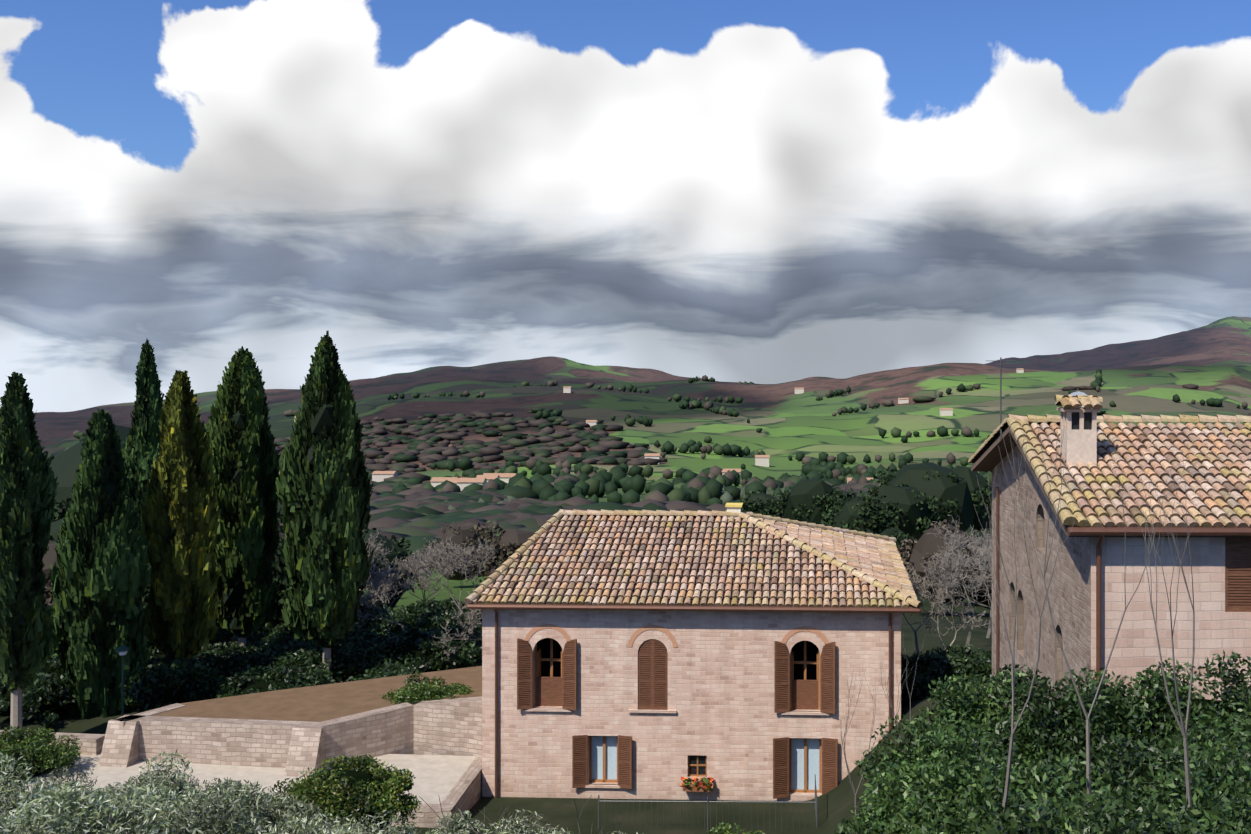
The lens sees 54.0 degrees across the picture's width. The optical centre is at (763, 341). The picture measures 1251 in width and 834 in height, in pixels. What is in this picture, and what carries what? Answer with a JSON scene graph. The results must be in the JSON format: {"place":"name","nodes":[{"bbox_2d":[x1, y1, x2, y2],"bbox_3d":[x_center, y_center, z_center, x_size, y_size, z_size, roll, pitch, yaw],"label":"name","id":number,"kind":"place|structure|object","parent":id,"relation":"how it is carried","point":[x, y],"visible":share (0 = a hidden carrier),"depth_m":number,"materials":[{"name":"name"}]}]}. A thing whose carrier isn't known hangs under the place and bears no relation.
{"place":"outdoors","nodes":[
{"label":"outdoors","id":0,"kind":"place"},
{"bbox_2d":[0,316,1250,833],"bbox_3d":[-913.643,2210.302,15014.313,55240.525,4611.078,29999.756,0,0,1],"label":"terrain","id":1,"kind":"structure","parent":0,"point":[1154,376],"depth_m":1436.75,"materials":[{"name":"green plant"}]},
{"bbox_2d":[0,372,58,733],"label":"cypress","id":2,"kind":"object","parent":1,"relation":"on","point":[29,484],"depth_m":35.54,"materials":[{"name":"green plant"}]},
{"bbox_2d":[48,409,152,718],"bbox_3d":[-21.637,7.661,39.891,3.182,10.980,3.091,0,0,1],"label":"cypress","id":3,"kind":"object","parent":1,"relation":"on","point":[99,576],"visible":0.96,"depth_m":39.05,"materials":[{"name":"green plant"}]},
{"bbox_2d":[121,339,163,562],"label":"cypress","id":4,"kind":"object","parent":1,"relation":"on","point":[141,450],"visible":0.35,"depth_m":51.43,"materials":[{"name":"green plant"}]},
{"bbox_2d":[138,370,221,659],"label":"cypress","id":5,"kind":"object","parent":1,"relation":"on","point":[180,521],"visible":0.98,"depth_m":41.30,"materials":[{"name":"green plant"}]},
{"bbox_2d":[0,696,481,828],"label":"terrace stone walls","id":6,"kind":"structure","parent":1,"relation":"on","point":[431,727],"depth_m":34.58,"materials":[{"name":"beige stone"}]},
{"bbox_2d":[116,646,129,715],"bbox_3d":[-19.935,11.202,37.820,0.380,3.460,0.400,0,0,1],"label":"street lamp","id":7,"kind":"object","parent":6,"relation":"on","point":[122,648],"visible":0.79,"depth_m":37.79,"materials":[{"name":"black metal"}]},
{"bbox_2d":[151,666,481,721],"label":"dirt terrace","id":8,"kind":"structure","parent":6,"relation":"on","point":[320,703],"depth_m":36.61,"materials":[{"name":"brown soil"}]},
{"bbox_2d":[0,753,481,803],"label":"terrace path","id":9,"kind":"structure","parent":1,"relation":"on","point":[436,778],"depth_m":33.81,"materials":[{"name":"stone"}]},
{"bbox_2d":[204,346,280,647],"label":"cypress","id":10,"kind":"object","parent":1,"relation":"on","point":[246,456],"depth_m":45.16,"materials":[{"name":"green plant"}]},
{"bbox_2d":[0,748,643,833],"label":"shrubs","id":11,"kind":"object","parent":1,"relation":"on","point":[224,807],"depth_m":18.69,"materials":[{"name":"green plant"}]},
{"bbox_2d":[273,331,374,683],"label":"cypress","id":12,"kind":"object","parent":1,"relation":"on","point":[323,486],"depth_m":42.90,"materials":[{"name":"green plant"}]},
{"bbox_2d":[42,425,991,648],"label":"tree foliage","id":13,"kind":"object","parent":1,"relation":"on","point":[905,506],"visible":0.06,"depth_m":164.79,"materials":[{"name":"green plant"}]},
{"bbox_2d":[44,420,1197,833],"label":"bare trees","id":14,"kind":"object","parent":1,"relation":"on","point":[378,582],"visible":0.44,"depth_m":44.62,"materials":[{"name":"grey plant"}]},
{"bbox_2d":[0,597,1250,833],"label":"bushes","id":15,"kind":"object","parent":1,"relation":"on","point":[940,775],"visible":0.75,"depth_m":17.59,"materials":[{"name":"green plant"}]},
{"bbox_2d":[48,369,1250,567],"bbox_3d":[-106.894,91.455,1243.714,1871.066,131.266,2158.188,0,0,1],"label":"valley trees","id":16,"kind":"object","parent":1,"relation":"on","point":[411,507],"visible":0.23,"depth_m":773.03,"materials":[{"name":"green plant"}]},
{"bbox_2d":[294,368,1023,490],"bbox_3d":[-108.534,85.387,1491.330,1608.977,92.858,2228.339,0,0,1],"label":"distant houses","id":17,"kind":"structure","parent":1,"relation":"on","point":[484,478],"depth_m":798.71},
{"bbox_2d":[482,609,900,800],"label":"house walls","id":18,"kind":"structure","parent":1,"relation":"on","point":[728,721],"depth_m":33.97,"materials":[{"name":"beige brick"}]},
{"bbox_2d":[524,624,828,647],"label":"window arches","id":19,"kind":"structure","parent":18,"relation":"attached to","point":[787,636],"depth_m":34.00,"materials":[{"name":"orange brick"}]},
{"bbox_2d":[524,708,828,787],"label":"window sills","id":20,"kind":"structure","parent":18,"relation":"attached to","point":[646,711],"depth_m":33.97,"materials":[{"name":"beige stone"}]},
{"bbox_2d":[536,677,817,709],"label":"window lower panels","id":21,"kind":"object","parent":18,"relation":"in","point":[804,693],"visible":0.9,"depth_m":34.05,"materials":[{"name":"brown wood"}]},
{"bbox_2d":[517,638,837,798],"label":"window shutters","id":22,"kind":"object","parent":18,"relation":"attached to","point":[652,674],"visible":0.88,"depth_m":33.97,"materials":[{"name":"brown wood"}]},
{"bbox_2d":[537,638,817,679],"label":"window panes","id":23,"kind":"structure","parent":18,"relation":"in","point":[797,649],"depth_m":34.74,"materials":[{"name":"black glass"}]},
{"bbox_2d":[535,638,821,792],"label":"window frames","id":24,"kind":"structure","parent":18,"relation":"in","point":[539,659],"depth_m":34.06,"materials":[{"name":"brown wood"}]},
{"bbox_2d":[689,756,705,774],"bbox_3d":[-1.848,11.862,34.078,0.540,0.620,0.001,0,0,2],"label":"small window","id":25,"kind":"structure","parent":24,"relation":"in","point":[693,769],"depth_m":34.08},
{"bbox_2d":[467,564,921,797],"bbox_3d":[-1.809,10.315,36.887,12.620,6.035,6.685,0,0,2],"label":"gutter and downspouts","id":26,"kind":"object","parent":18,"relation":"attached to","point":[495,607],"visible":0.79,"depth_m":33.63,"materials":[{"name":"brown metal"}]},
{"bbox_2d":[476,517,916,607],"bbox_3d":[-1.753,6.557,39.134,12.500,1.790,10.950,0,0,2],"label":"roof base","id":27,"kind":"object","parent":18,"relation":"on","point":[748,578],"visible":0.05,"depth_m":35.77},
{"bbox_2d":[464,509,922,607],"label":"house roof tiles","id":28,"kind":"object","parent":27,"relation":"on","point":[874,560],"visible":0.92,"depth_m":36.06,"materials":[{"name":"beige tile"}]},
{"bbox_2d":[725,503,742,518],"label":"house chimneys","id":29,"kind":"object","parent":28,"relation":"on","point":[734,507],"visible":0.31,"depth_m":39.03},
{"bbox_2d":[680,776,713,791],"bbox_3d":[-1.849,12.260,33.766,0.949,0.424,0.404,0,0,2],"label":"flower box","id":30,"kind":"object","parent":18,"relation":"attached to","point":[703,784],"visible":1,"depth_m":33.71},
{"bbox_2d":[598,774,817,830],"bbox_3d":[-1.416,12.307,32.140,5.635,1.350,2.020,0,0,1],"label":"iron fence","id":31,"kind":"object","parent":1,"relation":"on","point":[781,802],"visible":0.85,"depth_m":31.15,"materials":[{"name":"grey metal"}]},
{"bbox_2d":[1091,537,1250,700],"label":"house front wall","id":32,"kind":"structure","parent":1,"relation":"on","point":[1218,629],"depth_m":22.02,"materials":[{"name":"beige stone"}]},
{"bbox_2d":[968,414,1250,536],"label":"building roof tiles","id":33,"kind":"object","parent":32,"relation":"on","point":[1069,510],"visible":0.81,"depth_m":24.30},
{"bbox_2d":[986,357,1086,439],"bbox_3d":[6.040,1.309,27.211,0.584,1.900,2.851,0,0,-34],"label":"antenna","id":34,"kind":"object","parent":33,"relation":"on","point":[1073,393],"visible":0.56,"depth_m":28.04,"materials":[{"name":"grey metal"}]},
{"bbox_2d":[1057,407,1099,466],"bbox_3d":[6.482,2.053,25.034,0.720,1.370,0.720,0,0,1],"label":"chimney","id":35,"kind":"object","parent":33,"relation":"on","point":[1080,430],"visible":0.92,"depth_m":24.74,"materials":[{"name":"beige paint"}]},
{"bbox_2d":[1054,395,1102,408],"bbox_3d":[6.487,1.226,25.025,0.950,0.284,0.983,0,0,1],"label":"chimney cap","id":36,"kind":"object","parent":35,"relation":"on","point":[1076,401],"visible":1,"depth_m":24.83,"materials":[{"name":"tile"}]},
{"bbox_2d":[996,487,1250,682],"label":"gutter and downspouts","id":37,"kind":"object","parent":32,"relation":"attached to","point":[1101,532],"visible":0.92,"depth_m":21.68,"materials":[{"name":"brown metal"}]},
{"bbox_2d":[1225,537,1250,611],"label":"building shutters","id":38,"kind":"object","parent":32,"relation":"attached to","point":[1237,574],"visible":1,"depth_m":22.03,"materials":[{"name":"brown wood"}]},
{"bbox_2d":[0,0,1250,412],"label":"sky","id":39,"kind":"structure","parent":0,"point":[755,191],"materials":[{"name":"white"}]},
{"bbox_2d":[592,736,818,789],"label":"window curtains","id":40,"kind":"object","parent":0,"point":[797,760],"depth_m":34.09,"materials":[{"name":"white fabric"}]},
{"bbox_2d":[992,446,1090,706],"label":"house side wall","id":41,"kind":"structure","parent":0,"point":[1069,592],"depth_m":26.79,"materials":[{"name":"beige stone"}]}
]}

